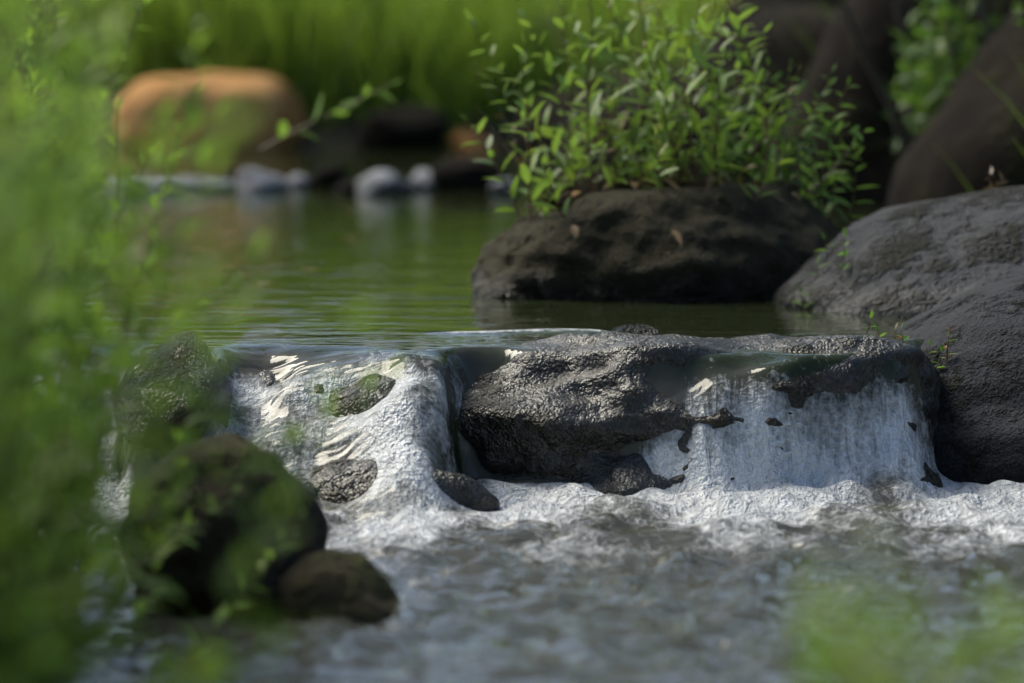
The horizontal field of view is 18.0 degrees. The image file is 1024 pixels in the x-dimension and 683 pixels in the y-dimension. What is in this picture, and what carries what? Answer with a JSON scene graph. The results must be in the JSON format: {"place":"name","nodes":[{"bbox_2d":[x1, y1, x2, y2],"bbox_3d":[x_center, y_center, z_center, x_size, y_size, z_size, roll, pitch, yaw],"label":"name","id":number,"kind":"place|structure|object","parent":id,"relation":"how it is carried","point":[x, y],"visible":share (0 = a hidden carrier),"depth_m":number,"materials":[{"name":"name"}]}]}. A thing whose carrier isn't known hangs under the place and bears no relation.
{"place":"outdoors","nodes":[
{"label":"outdoors","id":0,"kind":"place"},
{"bbox_2d":[0,0,731,149],"bbox_3d":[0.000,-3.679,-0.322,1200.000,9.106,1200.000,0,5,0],"label":"terrain","id":1,"kind":"structure","parent":0,"point":[346,137],"depth_m":12.92,"materials":[{"name":"green plant"}]},
{"bbox_2d":[0,0,307,672],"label":"bank shrub","id":2,"kind":"object","parent":1,"relation":"on","point":[221,613],"visible":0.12,"depth_m":2.85,"materials":[{"name":"green plant"}]},
{"bbox_2d":[0,0,403,682],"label":"bank shrub","id":3,"kind":"object","parent":1,"relation":"on","point":[42,578],"visible":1,"depth_m":1.87,"materials":[{"name":"green plant"}]},
{"bbox_2d":[110,71,308,149],"bbox_3d":[-1.189,-0.825,12.688,0.775,0.469,0.583,0,5,0],"label":"orange rock","id":4,"kind":"object","parent":1,"relation":"on","point":[274,101],"visible":0.52,"depth_m":12.48,"materials":[{"name":"stone"}]},
{"bbox_2d":[357,105,447,149],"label":"dark rock","id":5,"kind":"object","parent":1,"relation":"on","point":[411,127],"visible":0.76,"depth_m":12.50,"materials":[{"name":"black stone"}]},
{"bbox_2d":[450,129,496,147],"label":"tan rock","id":6,"kind":"object","parent":1,"relation":"on","point":[458,138],"visible":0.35,"depth_m":12.72,"materials":[{"name":"stone"}]},
{"bbox_2d":[510,89,610,150],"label":"rock","id":7,"kind":"object","parent":1,"relation":"on","point":[554,117],"visible":0.07,"depth_m":12.41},
{"bbox_2d":[553,70,684,164],"bbox_3d":[0.633,-0.549,10.978,1.004,0.763,0.763,0,5,0],"label":"shrub","id":8,"kind":"object","parent":1,"relation":"on","point":[620,108],"visible":0.05,"depth_m":10.75,"materials":[{"name":"green plant"}]},
{"bbox_2d":[458,331,942,495],"bbox_3d":[0.210,0.170,4.056,0.656,0.386,0.587,0,5,0],"label":"cascade rock","id":9,"kind":"object","parent":1,"relation":"on","point":[578,408],"visible":0.41,"depth_m":3.83,"materials":[{"name":"grey stone"}]},
{"bbox_2d":[862,310,956,367],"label":"plant seedlings","id":10,"kind":"object","parent":9,"relation":"on","point":[875,325],"depth_m":3.99,"materials":[{"name":"green plant"}]},
{"bbox_2d":[654,2,838,180],"bbox_3d":[0.734,-0.419,8.341,0.742,0.910,0.634,0,5,0],"label":"rock","id":11,"kind":"object","parent":1,"relation":"on","point":[811,21],"visible":0.09,"depth_m":8.13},
{"bbox_2d":[707,0,844,55],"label":"rock","id":12,"kind":"object","parent":1,"relation":"on","point":[728,25],"visible":0.02,"depth_m":9.63,"materials":[{"name":"grey stone"}]},
{"bbox_2d":[761,0,1016,207],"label":"rock","id":13,"kind":"object","parent":1,"relation":"on","point":[873,20],"visible":0.27,"depth_m":7.65,"materials":[{"name":"grey stone"}]},
{"bbox_2d":[772,185,1023,318],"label":"grey rock","id":14,"kind":"object","parent":1,"relation":"on","point":[911,260],"visible":0.45,"depth_m":4.50,"materials":[{"name":"grey stone"}]},
{"bbox_2d":[791,227,850,309],"bbox_3d":[0.449,-0.102,4.554,0.078,0.126,0.131,2,6,25],"label":"small plant","id":15,"kind":"object","parent":14,"relation":"on","point":[845,254],"visible":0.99,"depth_m":4.52,"materials":[{"name":"green plant"}]},
{"bbox_2d":[841,0,1023,154],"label":"bush","id":16,"kind":"object","parent":1,"relation":"on","point":[907,126],"visible":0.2,"depth_m":6.89,"materials":[{"name":"green plant"}]},
{"bbox_2d":[886,3,1023,207],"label":"rock","id":17,"kind":"object","parent":1,"relation":"on","point":[972,129],"visible":0.45,"depth_m":6.54,"materials":[{"name":"grey stone"}]},
{"bbox_2d":[893,275,1023,484],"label":"grey rock","id":18,"kind":"object","parent":1,"relation":"on","point":[979,434],"visible":0.15,"depth_m":3.93,"materials":[{"name":"grey stone"}]},
{"bbox_2d":[17,147,1023,682],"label":"water stream","id":19,"kind":"structure","parent":0,"point":[691,577],"depth_m":3.73,"materials":[{"name":"liquid"}]},
{"bbox_2d":[104,176,119,182],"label":"rock","id":20,"kind":"object","parent":19,"relation":"on","point":[112,178],"visible":0.2,"depth_m":8.65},
{"bbox_2d":[101,175,236,191],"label":"slab rock","id":21,"kind":"object","parent":19,"relation":"on","point":[185,183],"visible":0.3,"depth_m":8.57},
{"bbox_2d":[116,331,231,454],"bbox_3d":[-0.398,0.073,3.859,0.136,0.178,0.369,0,5,0],"label":"lip rock","id":22,"kind":"object","parent":19,"relation":"in","point":[219,390],"visible":0.33,"depth_m":3.72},
{"bbox_2d":[118,432,328,619],"bbox_3d":[-0.278,0.211,3.133,0.197,0.247,0.346,0,5,0],"label":"rock","id":23,"kind":"object","parent":19,"relation":"in","point":[194,575],"visible":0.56,"depth_m":2.99,"materials":[{"name":"green stone"}]},
{"bbox_2d":[215,170,238,181],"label":"rock","id":24,"kind":"object","parent":19,"relation":"on","point":[229,175],"visible":0.2,"depth_m":8.84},
{"bbox_2d":[234,167,288,190],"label":"rock","id":25,"kind":"object","parent":19,"relation":"on","point":[251,179],"visible":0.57,"depth_m":8.61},
{"bbox_2d":[259,370,274,386],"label":"cascade rock","id":26,"kind":"object","parent":19,"relation":"in","point":[267,377],"visible":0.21,"depth_m":3.90,"materials":[{"name":"grey stone"}]},
{"bbox_2d":[286,174,310,186],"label":"rock","id":27,"kind":"object","parent":19,"relation":"on","point":[297,180],"visible":0.62,"depth_m":8.83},
{"bbox_2d":[297,477,317,497],"bbox_3d":[-0.265,0.205,3.696,0.119,0.102,0.104,-3,6,-32],"label":"leaf","id":28,"kind":"object","parent":19,"relation":"in","point":[313,490],"visible":0.06,"depth_m":3.67,"materials":[{"name":"green plant"}]},
{"bbox_2d":[313,384,318,393],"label":"cascade rock","id":29,"kind":"object","parent":19,"relation":"in","point":[315,388],"visible":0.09,"depth_m":3.83,"materials":[{"name":"grey stone"}]},
{"bbox_2d":[309,163,346,187],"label":"rock","id":30,"kind":"object","parent":19,"relation":"on","point":[326,175],"visible":0.59,"depth_m":8.82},
{"bbox_2d":[267,549,400,624],"bbox_3d":[-0.166,0.267,3.033,0.147,0.141,0.157,0,5,0],"label":"rock","id":31,"kind":"object","parent":19,"relation":"in","point":[355,586],"visible":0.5,"depth_m":2.98,"materials":[{"name":"brown stone"}]},
{"bbox_2d":[332,180,356,193],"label":"rock","id":32,"kind":"object","parent":19,"relation":"on","point":[346,187],"visible":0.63,"depth_m":8.40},
{"bbox_2d":[330,374,395,417],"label":"cascade rock","id":33,"kind":"object","parent":19,"relation":"in","point":[344,396],"visible":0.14,"depth_m":3.80,"materials":[{"name":"grey stone"}]},
{"bbox_2d":[356,170,416,194],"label":"rock","id":34,"kind":"object","parent":19,"relation":"on","point":[383,182],"visible":0.59,"depth_m":8.37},
{"bbox_2d":[308,458,499,511],"bbox_3d":[-0.136,0.198,3.715,0.244,0.131,0.156,0,5,0],"label":"cascade rock","id":35,"kind":"object","parent":19,"relation":"in","point":[341,481],"visible":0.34,"depth_m":3.67,"materials":[{"name":"grey stone"}]},
{"bbox_2d":[310,465,325,476],"bbox_3d":[-0.216,0.178,3.751,0.094,0.109,0.101,0,5,0],"label":"leaf","id":36,"kind":"object","parent":35,"relation":"on","point":[317,470],"visible":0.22,"depth_m":3.71,"materials":[{"name":"grey plant"}]},
{"bbox_2d":[410,169,435,190],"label":"rock","id":37,"kind":"object","parent":19,"relation":"on","point":[420,179],"visible":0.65,"depth_m":8.62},
{"bbox_2d":[430,156,505,190],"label":"rock","id":38,"kind":"object","parent":19,"relation":"on","point":[461,173],"visible":0.66,"depth_m":8.60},
{"bbox_2d":[489,179,520,193],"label":"rock","id":39,"kind":"object","parent":19,"relation":"on","point":[497,187],"visible":0.5,"depth_m":8.39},
{"bbox_2d":[608,324,659,334],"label":"rock","id":40,"kind":"object","parent":19,"relation":"in","point":[642,329],"visible":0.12,"depth_m":4.12,"materials":[{"name":"grey stone"}]},
{"bbox_2d":[260,80,1023,682],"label":"shrub sprig","id":41,"kind":"object","parent":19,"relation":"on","point":[838,660],"visible":1,"depth_m":1.31,"materials":[{"name":"green plant"}]},
{"bbox_2d":[471,179,840,302],"bbox_3d":[0.232,-0.072,4.912,0.596,0.344,0.575,3,6,32],"label":"mossy rock","id":42,"kind":"object","parent":19,"relation":"in","point":[739,244],"visible":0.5,"depth_m":4.70,"materials":[{"name":"stone"}]},
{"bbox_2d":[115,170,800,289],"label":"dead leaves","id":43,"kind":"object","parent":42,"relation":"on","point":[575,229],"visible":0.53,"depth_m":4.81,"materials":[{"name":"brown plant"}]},
{"bbox_2d":[460,0,792,224],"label":"willow shrub","id":44,"kind":"object","parent":42,"relation":"on","point":[662,104],"visible":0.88,"depth_m":4.91,"materials":[{"name":"green plant"}]},
{"bbox_2d":[539,178,719,210],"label":"rock","id":45,"kind":"object","parent":42,"relation":"on","point":[584,188],"visible":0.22,"depth_m":4.86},
{"bbox_2d":[473,30,800,215],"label":"plant stems","id":46,"kind":"object","parent":42,"relation":"on","point":[517,160],"visible":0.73,"depth_m":4.87,"materials":[{"name":"green plant"}]},
{"bbox_2d":[531,104,794,217],"bbox_3d":[0.225,-0.268,4.833,0.394,0.183,0.372,0,5,0],"label":"plant","id":47,"kind":"object","parent":42,"relation":"on","point":[707,167],"visible":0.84,"depth_m":4.78,"materials":[{"name":"green plant"}]},
{"bbox_2d":[692,47,878,226],"bbox_3d":[0.421,-0.282,5.037,0.285,0.362,0.334,0,5,0],"label":"shrub","id":48,"kind":"object","parent":42,"relation":"on","point":[739,146],"visible":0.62,"depth_m":4.99,"materials":[{"name":"green plant"}]},
{"bbox_2d":[569,119,1007,269],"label":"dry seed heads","id":49,"kind":"object","parent":42,"relation":"on","point":[602,133],"visible":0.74,"depth_m":4.83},
{"bbox_2d":[535,180,557,192],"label":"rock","id":50,"kind":"object","parent":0,"point":[544,187],"visible":0.07,"depth_m":8.40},
{"bbox_2d":[749,0,1023,191],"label":"bank grass","id":51,"kind":"structure","parent":0,"point":[961,177],"depth_m":7.89,"materials":[{"name":"green plant"}]}
]}

